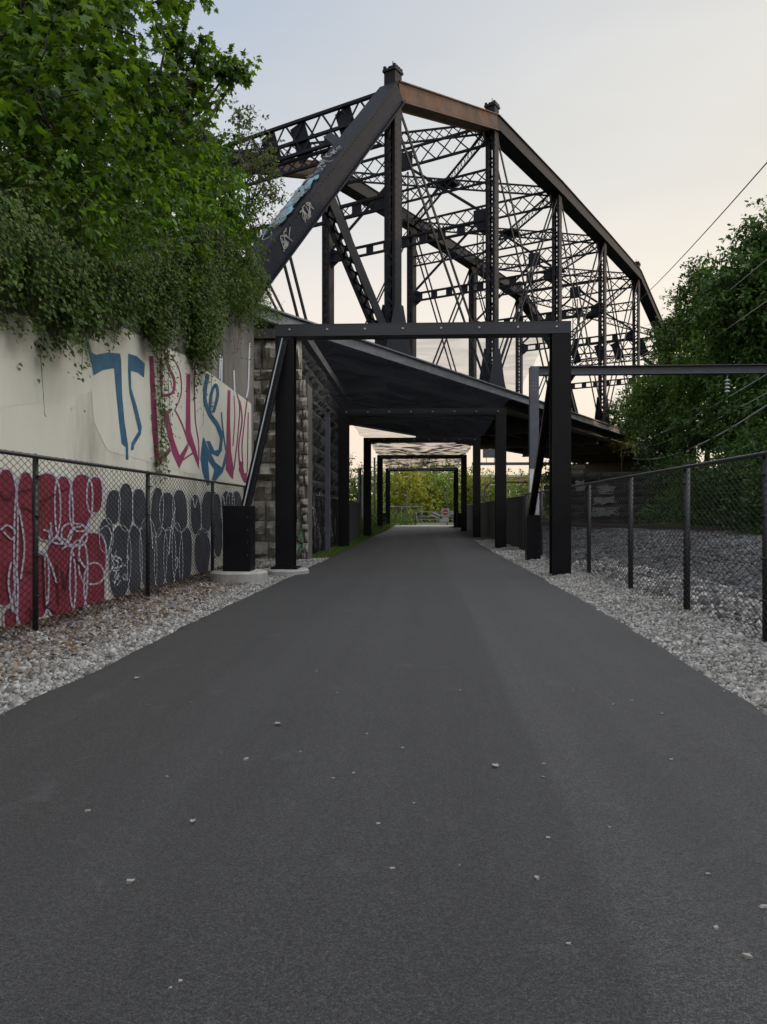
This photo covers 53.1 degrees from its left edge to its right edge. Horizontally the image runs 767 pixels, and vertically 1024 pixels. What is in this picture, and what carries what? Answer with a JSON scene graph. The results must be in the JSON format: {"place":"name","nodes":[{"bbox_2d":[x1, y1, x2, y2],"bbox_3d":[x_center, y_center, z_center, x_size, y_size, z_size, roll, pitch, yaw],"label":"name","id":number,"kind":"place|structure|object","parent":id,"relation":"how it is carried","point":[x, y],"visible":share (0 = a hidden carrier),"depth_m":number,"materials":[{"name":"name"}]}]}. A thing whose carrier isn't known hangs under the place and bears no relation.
{"place":"outdoors","nodes":[
{"label":"outdoors","id":0,"kind":"place"},
{"bbox_2d":[2,166,159,264],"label":"embankment","id":1,"kind":"structure","parent":0,"point":[129,248],"depth_m":13.56,"materials":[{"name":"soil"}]},
{"bbox_2d":[0,201,106,313],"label":"shrub","id":2,"kind":"object","parent":1,"relation":"on","point":[56,266],"visible":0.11,"depth_m":8.29,"materials":[{"name":"green plant"}]},
{"bbox_2d":[0,123,119,268],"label":"shrub","id":3,"kind":"object","parent":1,"relation":"on","point":[39,203],"visible":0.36,"depth_m":8.52,"materials":[{"name":"green plant"}]},
{"bbox_2d":[10,221,123,340],"bbox_3d":[-4.298,-2.787,9.218,2.350,1.624,1.869,0,0,3],"label":"shrub","id":4,"kind":"object","parent":1,"relation":"on","point":[101,294],"visible":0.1,"depth_m":9.06,"materials":[{"name":"green plant"}]},
{"bbox_2d":[3,172,171,314],"bbox_3d":[-4.354,-3.278,10.072,3.216,2.201,2.530,0,0,3],"label":"shrub","id":5,"kind":"object","parent":1,"relation":"on","point":[131,253],"visible":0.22,"depth_m":9.67,"materials":[{"name":"green plant"}]},
{"bbox_2d":[0,0,220,221],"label":"maple tree","id":6,"kind":"object","parent":1,"relation":"on","point":[43,54],"visible":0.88,"depth_m":9.61,"materials":[{"name":"green plant"}]},
{"bbox_2d":[0,115,247,294],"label":"leafy sapling","id":7,"kind":"object","parent":1,"relation":"on","point":[179,198],"visible":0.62,"depth_m":11.91,"materials":[{"name":"green plant"}]},
{"bbox_2d":[79,214,168,333],"bbox_3d":[-4.251,-3.030,10.517,2.980,1.964,1.989,0,0,20],"label":"shrub","id":8,"kind":"object","parent":1,"relation":"on","point":[117,250],"visible":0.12,"depth_m":10.17,"materials":[{"name":"green plant"}]},
{"bbox_2d":[92,233,203,331],"bbox_3d":[-4.175,-3.392,12.327,3.068,2.069,2.342,0,0,34],"label":"shrub","id":9,"kind":"object","parent":1,"relation":"on","point":[185,287],"visible":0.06,"depth_m":11.76,"materials":[{"name":"green plant"}]},
{"bbox_2d":[63,0,262,215],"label":"maple tree","id":10,"kind":"object","parent":1,"relation":"on","point":[229,72],"visible":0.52,"depth_m":14.02,"materials":[{"name":"green plant"}]},
{"bbox_2d":[139,127,271,298],"bbox_3d":[-3.910,-7.185,17.703,3.566,5.049,5.801,0,0,-34],"label":"leafy sapling","id":11,"kind":"object","parent":1,"relation":"on","point":[234,212],"visible":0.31,"depth_m":16.24,"materials":[{"name":"green plant"}]},
{"bbox_2d":[181,245,232,329],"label":"shrub","id":12,"kind":"object","parent":1,"relation":"on","point":[216,312],"visible":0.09,"depth_m":13.66,"materials":[{"name":"green plant"}]},
{"bbox_2d":[217,249,264,327],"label":"shrub","id":13,"kind":"object","parent":1,"relation":"on","point":[234,296],"visible":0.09,"depth_m":15.68,"materials":[{"name":"green plant"}]},
{"bbox_2d":[231,269,275,327],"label":"shrub","id":14,"kind":"object","parent":1,"relation":"on","point":[249,301],"visible":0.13,"depth_m":17.13,"materials":[{"name":"green plant"}]},
{"bbox_2d":[225,93,288,273],"bbox_3d":[-3.060,-7.285,17.973,1.593,4.680,1.554,0,0,3],"label":"wispy tree","id":15,"kind":"object","parent":1,"relation":"on","point":[263,188],"visible":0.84,"depth_m":18.02,"materials":[{"name":"green plant"}]},
{"bbox_2d":[0,526,766,1023],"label":"path","id":16,"kind":"structure","parent":0,"point":[268,886],"depth_m":3.03,"materials":[{"name":"grey asphalt"}]},
{"bbox_2d":[2,0,766,494],"label":"sky","id":17,"kind":"structure","parent":0,"point":[653,113],"materials":[{"name":"white"}]},
{"bbox_2d":[361,516,453,527],"bbox_3d":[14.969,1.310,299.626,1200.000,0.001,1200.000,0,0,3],"label":"ground","id":18,"kind":"structure","parent":0,"point":[438,523],"depth_m":83.88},
{"bbox_2d":[0,237,253,627],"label":"retaining wall","id":19,"kind":"structure","parent":18,"relation":"on","point":[114,399],"depth_m":10.35,"materials":[{"name":"concrete"}]},
{"bbox_2d":[18,249,86,415],"bbox_3d":[-3.690,-2.019,8.695,0.276,1.980,1.704,0,0,6],"label":"creeper","id":20,"kind":"object","parent":19,"relation":"attached to","point":[38,355],"visible":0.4,"depth_m":8.37,"materials":[{"name":"green plant"}]},
{"bbox_2d":[0,189,129,381],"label":"creeper","id":21,"kind":"object","parent":19,"relation":"attached to","point":[34,244],"visible":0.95,"depth_m":8.03,"materials":[{"name":"green plant"}]},
{"bbox_2d":[95,235,195,370],"bbox_3d":[-3.392,-3.355,11.093,0.733,2.182,2.978,0,0,3],"label":"creeper","id":22,"kind":"object","parent":19,"relation":"attached to","point":[162,313],"visible":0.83,"depth_m":11.36,"materials":[{"name":"green plant"}]},
{"bbox_2d":[151,238,174,483],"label":"creeper","id":23,"kind":"object","parent":19,"relation":"attached to","point":[162,436],"visible":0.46,"depth_m":12.11,"materials":[{"name":"green plant"}]},
{"bbox_2d":[160,228,217,437],"bbox_3d":[-3.446,-3.417,13.788,0.326,4.410,3.172,0,0,3],"label":"creeper","id":24,"kind":"object","parent":19,"relation":"attached to","point":[186,373],"visible":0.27,"depth_m":13.22,"materials":[{"name":"green plant"}]},
{"bbox_2d":[178,220,235,386],"bbox_3d":[-3.269,-3.980,14.176,0.723,3.409,2.599,0,0,3],"label":"creeper","id":25,"kind":"object","parent":19,"relation":"attached to","point":[205,337],"visible":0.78,"depth_m":13.94,"materials":[{"name":"green plant"}]},
{"bbox_2d":[220,258,252,362],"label":"creeper","id":26,"kind":"object","parent":19,"relation":"attached to","point":[239,335],"visible":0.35,"depth_m":17.27,"materials":[{"name":"green plant"}]},
{"bbox_2d":[216,226,274,340],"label":"creeper","id":27,"kind":"object","parent":19,"relation":"attached to","point":[256,274],"visible":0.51,"depth_m":17.45,"materials":[{"name":"green plant"}]},
{"bbox_2d":[0,556,328,714],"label":"gravel verge","id":28,"kind":"structure","parent":18,"relation":"on","point":[107,638],"depth_m":7.42,"materials":[{"name":"grey gravel"}]},
{"bbox_2d":[0,449,244,641],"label":"chain link fence","id":29,"kind":"object","parent":28,"relation":"on","point":[35,555],"visible":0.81,"depth_m":9.19,"materials":[{"name":"black metal"}]},
{"bbox_2d":[0,565,274,682],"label":"leaf litter","id":30,"kind":"object","parent":28,"relation":"on","point":[16,663],"visible":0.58,"depth_m":8.72,"materials":[{"name":"brown plant"}]},
{"bbox_2d":[253,488,274,563],"bbox_3d":[-2.648,0.440,18.330,0.059,2.020,2.967,0,0,14],"label":"chain link fence","id":31,"kind":"object","parent":28,"relation":"on","point":[264,525],"visible":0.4,"depth_m":17.83,"materials":[{"name":"black metal"}]},
{"bbox_2d":[210,569,267,583],"bbox_3d":[-2.547,1.218,13.544,1.000,0.365,1.000,0,0,3],"label":"concrete footing","id":32,"kind":"object","parent":18,"relation":"on","point":[257,576],"visible":0.62,"depth_m":13.13,"materials":[{"name":"grey concrete"}]},
{"bbox_2d":[264,567,308,576],"bbox_3d":[-1.941,1.262,15.266,0.920,0.275,0.920,0,0,3],"label":"concrete footing","id":33,"kind":"object","parent":18,"relation":"on","point":[287,572],"visible":0.45,"depth_m":14.87,"materials":[{"name":"grey concrete"}]},
{"bbox_2d":[223,321,570,576],"bbox_3d":[1.261,-1.208,15.484,9.089,4.965,4.038,0,0,-35],"label":"portal frame","id":34,"kind":"object","parent":33,"relation":"on","point":[238,538],"visible":0.93,"depth_m":14.93,"materials":[{"name":"black paint"}]},
{"bbox_2d":[254,329,350,559],"bbox_3d":[-8.172,-1.600,26.341,13.048,6.300,12.599,0,0,3],"label":"stone abutment","id":35,"kind":"object","parent":18,"relation":"on","point":[320,391],"visible":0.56,"depth_m":20.06,"materials":[{"name":"stone"}]},
{"bbox_2d":[255,299,286,343],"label":"shrub","id":36,"kind":"object","parent":35,"relation":"on","point":[273,315],"visible":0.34,"depth_m":19.64,"materials":[{"name":"green plant"}]},
{"bbox_2d":[312,494,337,553],"bbox_3d":[-1.744,0.472,26.116,0.106,1.955,8.875,0,0,3],"label":"chain link fence","id":37,"kind":"object","parent":18,"relation":"on","point":[316,534],"visible":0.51,"depth_m":23.20,"materials":[{"name":"black metal"}]},
{"bbox_2d":[324,414,330,551],"bbox_3d":[-1.699,-0.815,23.314,0.260,4.330,0.260,0,0,3],"label":"steel post","id":38,"kind":"object","parent":18,"relation":"on","point":[327,482],"visible":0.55,"depth_m":23.24,"materials":[{"name":"black metal"}]},
{"bbox_2d":[350,500,359,540],"bbox_3d":[-1.321,0.472,33.858,0.099,1.955,5.568,0,0,3],"label":"privacy fence","id":39,"kind":"object","parent":18,"relation":"on","point":[354,519],"visible":0.61,"depth_m":33.86,"materials":[{"name":"black plastic"}]},
{"bbox_2d":[358,468,361,519],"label":"pole","id":40,"kind":"object","parent":18,"relation":"on","point":[359,484],"visible":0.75,"depth_m":47.04,"materials":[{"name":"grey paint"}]},
{"bbox_2d":[350,462,393,521],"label":"tree","id":41,"kind":"object","parent":18,"relation":"on","point":[354,492],"visible":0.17,"depth_m":74.46,"materials":[{"name":"green plant"}]},
{"bbox_2d":[374,458,374,518],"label":"pole","id":42,"kind":"object","parent":18,"relation":"on","point":[374,488],"visible":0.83,"depth_m":56.03,"materials":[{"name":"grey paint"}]},
{"bbox_2d":[355,462,398,509],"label":"tree","id":43,"kind":"object","parent":18,"relation":"on","point":[376,477],"visible":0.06,"depth_m":99.54,"materials":[{"name":"green plant"}]},
{"bbox_2d":[360,521,396,533],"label":"grass","id":44,"kind":"structure","parent":18,"relation":"on","point":[378,530],"depth_m":46.24,"materials":[{"name":"green plant"}]},
{"bbox_2d":[390,508,404,524],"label":"weed clump","id":45,"kind":"object","parent":18,"relation":"on","point":[395,517],"visible":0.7,"depth_m":68.27,"materials":[{"name":"green plant"}]},
{"bbox_2d":[371,472,429,520],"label":"tree","id":46,"kind":"object","parent":18,"relation":"on","point":[396,493],"visible":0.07,"depth_m":96.90,"materials":[{"name":"green plant"}]},
{"bbox_2d":[391,515,411,524],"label":"weed clump","id":47,"kind":"object","parent":18,"relation":"on","point":[401,522],"visible":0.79,"depth_m":69.10,"materials":[{"name":"green plant"}]},
{"bbox_2d":[383,506,423,524],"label":"chain link fence","id":48,"kind":"object","parent":18,"relation":"on","point":[408,510],"visible":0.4,"depth_m":72.46,"materials":[{"name":"metal"}]},
{"bbox_2d":[371,459,443,522],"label":"tree","id":49,"kind":"object","parent":18,"relation":"on","point":[402,483],"visible":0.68,"depth_m":91.41,"materials":[{"name":"green plant"}]},
{"bbox_2d":[393,464,446,522],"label":"tree","id":50,"kind":"object","parent":18,"relation":"on","point":[424,478],"visible":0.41,"depth_m":94.33,"materials":[{"name":"green plant"}]},
{"bbox_2d":[338,408,505,547],"bbox_3d":[1.322,-1.137,26.467,5.920,4.825,0.520,0,0,3],"label":"portal frame","id":51,"kind":"object","parent":18,"relation":"on","point":[345,415],"visible":0.84,"depth_m":26.35,"materials":[{"name":"black paint"}]},
{"bbox_2d":[363,437,480,537],"bbox_3d":[1.896,-1.198,37.953,5.920,4.945,0.520,0,0,3],"label":"portal frame","id":52,"kind":"object","parent":18,"relation":"on","point":[475,441],"visible":0.89,"depth_m":37.78,"materials":[{"name":"black paint"}]},
{"bbox_2d":[371,443,472,457],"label":"debris net","id":53,"kind":"object","parent":52,"relation":"attached to","point":[408,453],"visible":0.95,"depth_m":41.46,"materials":[{"name":"grey"}]},
{"bbox_2d":[377,455,466,531],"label":"portal frame","id":54,"kind":"object","parent":18,"relation":"on","point":[463,493],"visible":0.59,"depth_m":49.24,"materials":[{"name":"black paint"}]},
{"bbox_2d":[383,468,460,527],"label":"portal frame","id":55,"kind":"object","parent":18,"relation":"on","point":[457,519],"visible":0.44,"depth_m":60.64,"materials":[{"name":"black paint"}]},
{"bbox_2d":[383,459,460,470],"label":"debris net","id":56,"kind":"object","parent":55,"relation":"attached to","point":[421,462],"visible":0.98,"depth_m":52.61,"materials":[{"name":"grey"}]},
{"bbox_2d":[401,459,453,520],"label":"tree","id":57,"kind":"object","parent":18,"relation":"on","point":[435,472],"visible":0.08,"depth_m":108.86,"materials":[{"name":"green plant"}]},
{"bbox_2d":[415,510,453,524],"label":"field gate","id":58,"kind":"structure","parent":18,"relation":"on","point":[436,515],"depth_m":70.81,"materials":[{"name":"metal"}]},
{"bbox_2d":[408,471,468,522],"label":"tree","id":59,"kind":"object","parent":18,"relation":"on","point":[442,486],"visible":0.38,"depth_m":95.39,"materials":[{"name":"green plant"}]},
{"bbox_2d":[424,459,488,521],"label":"tree","id":60,"kind":"object","parent":18,"relation":"on","point":[459,472],"visible":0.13,"depth_m":101.33,"materials":[{"name":"green plant"}]},
{"bbox_2d":[443,466,493,520],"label":"tree","id":61,"kind":"object","parent":18,"relation":"on","point":[470,484],"visible":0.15,"depth_m":99.54,"materials":[{"name":"green plant"}]},
{"bbox_2d":[468,468,519,503],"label":"tree","id":62,"kind":"object","parent":18,"relation":"on","point":[491,491],"visible":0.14,"depth_m":97.57,"materials":[{"name":"green plant"}]},
{"bbox_2d":[467,495,524,549],"bbox_3d":[5.357,0.458,41.985,0.114,1.985,35.600,0,0,3],"label":"privacy fence","id":63,"kind":"object","parent":18,"relation":"on","point":[515,522],"visible":0.52,"depth_m":28.10,"materials":[{"name":"black plastic"}]},
{"bbox_2d":[467,475,548,517],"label":"brick building","id":64,"kind":"structure","parent":18,"relation":"on","point":[520,479],"depth_m":127.04,"materials":[{"name":"brick"}]},
{"bbox_2d":[472,462,548,501],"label":"signal gantry","id":65,"kind":"object","parent":18,"relation":"on","point":[507,463],"visible":0.35,"depth_m":77.25,"materials":[{"name":"grey metal"}]},
{"bbox_2d":[483,449,494,461],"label":"sign board","id":66,"kind":"object","parent":65,"relation":"on","point":[488,453],"visible":0.85,"depth_m":77.44,"materials":[{"name":"grey paint"}]},
{"bbox_2d":[506,469,548,517],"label":"tree","id":67,"kind":"object","parent":18,"relation":"on","point":[522,487],"visible":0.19,"depth_m":89.53,"materials":[{"name":"green plant"}]},
{"bbox_2d":[522,455,585,519],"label":"tree","id":68,"kind":"object","parent":18,"relation":"on","point":[546,478],"visible":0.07,"depth_m":69.86,"materials":[{"name":"green plant"}]},
{"bbox_2d":[571,465,584,472],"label":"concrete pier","id":69,"kind":"structure","parent":18,"relation":"on","point":[577,468],"depth_m":59.40,"materials":[{"name":"grey concrete"}]},
{"bbox_2d":[452,528,766,714],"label":"gravel verge","id":70,"kind":"structure","parent":18,"relation":"on","point":[468,533],"depth_m":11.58,"materials":[{"name":"grey gravel"}]},
{"bbox_2d":[524,450,766,641],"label":"chain link fence","id":71,"kind":"object","parent":70,"relation":"on","point":[685,515],"visible":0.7,"depth_m":9.53,"materials":[{"name":"black metal"}]},
{"bbox_2d":[571,460,697,472],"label":"bridge abutment","id":72,"kind":"object","parent":18,"relation":"on","point":[604,467],"visible":0.07,"depth_m":79.02,"materials":[{"name":"stone"}]},
{"bbox_2d":[134,61,685,463],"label":"truss bridge","id":73,"kind":"structure","parent":72,"relation":"on","point":[388,374],"depth_m":38.48,"materials":[{"name":"black metal"}]},
{"bbox_2d":[637,162,766,302],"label":"overhead cable","id":74,"kind":"object","parent":73,"relation":"attached to","point":[710,225],"visible":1,"depth_m":32.67,"materials":[{"name":"black metal"}]},
{"bbox_2d":[640,259,766,356],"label":"overhead cable","id":75,"kind":"object","parent":73,"relation":"attached to","point":[729,290],"visible":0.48,"depth_m":30.22,"materials":[{"name":"black metal"}]},
{"bbox_2d":[528,364,766,514],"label":"height gantry","id":76,"kind":"object","parent":18,"relation":"on","point":[535,372],"visible":0.88,"depth_m":27.59,"materials":[{"name":"black metal"}]},
{"bbox_2d":[724,374,730,394],"bbox_3d":[12.291,-4.565,27.421,0.217,0.750,0.217,0,0,3],"label":"insulator","id":77,"kind":"object","parent":76,"relation":"hanging from","point":[727,384],"visible":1,"depth_m":27.37,"materials":[{"name":"grey ceramic"}]},
{"bbox_2d":[543,520,761,628],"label":"railway ballast","id":78,"kind":"structure","parent":18,"relation":"on","point":[670,551],"depth_m":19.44,"materials":[{"name":"grey gravel"}]},
{"bbox_2d":[543,521,757,531],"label":"railway track","id":79,"kind":"structure","parent":78,"relation":"on","point":[674,528],"depth_m":30.97,"materials":[{"name":"metal"}]},
{"bbox_2d":[571,470,739,523],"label":"block wall","id":80,"kind":"structure","parent":18,"relation":"on","point":[578,478],"depth_m":41.64,"materials":[{"name":"grey concrete"}]},
{"bbox_2d":[633,484,692,524],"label":"bush","id":81,"kind":"object","parent":18,"relation":"on","point":[656,510],"visible":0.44,"depth_m":34.11,"materials":[{"name":"green plant"}]},
{"bbox_2d":[572,556,761,630],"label":"gravel","id":82,"kind":"structure","parent":18,"relation":"on","point":[744,612],"depth_m":11.82,"materials":[{"name":"grey gravel"}]},
{"bbox_2d":[545,558,681,603],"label":"grass","id":83,"kind":"structure","parent":82,"relation":"on","point":[637,587],"depth_m":11.61,"materials":[{"name":"green plant"}]},
{"bbox_2d":[631,445,711,515],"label":"bush","id":84,"kind":"object","parent":18,"relation":"on","point":[665,467],"visible":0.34,"depth_m":38.22,"materials":[{"name":"green plant"}]},
{"bbox_2d":[657,491,731,525],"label":"bush","id":85,"kind":"object","parent":18,"relation":"on","point":[679,519],"visible":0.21,"depth_m":31.97,"materials":[{"name":"green plant"}]},
{"bbox_2d":[662,439,741,525],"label":"bush","id":86,"kind":"object","parent":18,"relation":"on","point":[692,486],"visible":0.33,"depth_m":31.20,"materials":[{"name":"green plant"}]},
{"bbox_2d":[680,490,757,526],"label":"bush","id":87,"kind":"object","parent":18,"relation":"on","point":[702,518],"visible":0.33,"depth_m":30.03,"materials":[{"name":"green plant"}]},
{"bbox_2d":[691,417,766,530],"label":"bush","id":88,"kind":"object","parent":18,"relation":"on","point":[724,446],"visible":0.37,"depth_m":28.27,"materials":[{"name":"green plant"}]},
{"bbox_2d":[709,502,758,530],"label":"bush","id":89,"kind":"object","parent":18,"relation":"on","point":[728,514],"visible":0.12,"depth_m":28.68,"materials":[{"name":"green plant"}]},
{"bbox_2d":[714,445,766,535],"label":"bush","id":90,"kind":"object","parent":18,"relation":"on","point":[755,512],"visible":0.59,"depth_m":24.72,"materials":[{"name":"green plant"}]},
{"bbox_2d":[715,413,766,522],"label":"bush","id":91,"kind":"object","parent":18,"relation":"on","point":[754,443],"visible":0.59,"depth_m":26.40,"materials":[{"name":"green plant"}]},
{"bbox_2d":[742,441,766,535],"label":"bush","id":92,"kind":"object","parent":18,"relation":"on","point":[754,496],"visible":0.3,"depth_m":24.09,"materials":[{"name":"green plant"}]},
{"bbox_2d":[396,525,453,525],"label":"road","id":93,"kind":"structure","parent":0,"point":[424,525],"depth_m":68.18,"materials":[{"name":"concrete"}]},
{"bbox_2d":[441,508,448,524],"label":"do not enter sign","id":94,"kind":"object","parent":93,"relation":"on","point":[445,513],"visible":0.92,"depth_m":69.80,"materials":[{"name":"metal"}]},
{"label":"grass verge","id":95,"kind":"structure","parent":0,"visible":0},
{"bbox_2d":[311,534,376,557],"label":"grass","id":96,"kind":"structure","parent":95,"relation":"on","point":[335,550],"depth_m":24.61,"materials":[{"name":"green plant"}]},
{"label":"hillside","id":97,"kind":"structure","parent":0,"visible":0},
{"bbox_2d":[603,388,647,471],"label":"hillside tree","id":98,"kind":"object","parent":97,"relation":"on","point":[612,443],"visible":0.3,"depth_m":56.53,"materials":[{"name":"green plant"}]},
{"bbox_2d":[601,378,715,470],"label":"hillside tree","id":99,"kind":"object","parent":97,"relation":"on","point":[649,425],"visible":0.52,"depth_m":45.88,"materials":[{"name":"green plant"}]},
{"bbox_2d":[634,284,689,467],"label":"hillside tree","id":100,"kind":"object","parent":97,"relation":"on","point":[671,295],"visible":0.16,"depth_m":48.47,"materials":[{"name":"green plant"}]},
{"bbox_2d":[638,249,718,468],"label":"hillside tree","id":101,"kind":"object","parent":97,"relation":"on","point":[677,327],"visible":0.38,"depth_m":42.09,"materials":[{"name":"green plant"}]},
{"bbox_2d":[614,306,766,471],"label":"hillside tree","id":102,"kind":"object","parent":97,"relation":"on","point":[690,386],"visible":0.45,"depth_m":38.57,"materials":[{"name":"green plant"}]},
{"bbox_2d":[658,349,766,522],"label":"hillside tree","id":103,"kind":"object","parent":97,"relation":"on","point":[727,405],"visible":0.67,"depth_m":31.75,"materials":[{"name":"green plant"}]},
{"bbox_2d":[622,393,766,452],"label":"overhead cable","id":104,"kind":"object","parent":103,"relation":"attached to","point":[708,423],"visible":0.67,"depth_m":32.02,"materials":[{"name":"black metal"}]},
{"bbox_2d":[632,405,766,459],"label":"overhead cable","id":105,"kind":"object","parent":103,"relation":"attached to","point":[718,434],"visible":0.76,"depth_m":29.40,"materials":[{"name":"black metal"}]},
{"bbox_2d":[688,195,766,503],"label":"hillside tree","id":106,"kind":"object","parent":97,"relation":"on","point":[750,290],"visible":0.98,"depth_m":32.55,"materials":[{"name":"green plant"}]},
{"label":"bracket pole","id":107,"kind":"object","parent":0,"visible":0},
{"bbox_2d":[614,374,766,451],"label":"overhead cable","id":108,"kind":"object","parent":107,"relation":"attached to","point":[710,407],"visible":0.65,"depth_m":30.13,"materials":[{"name":"black metal"}]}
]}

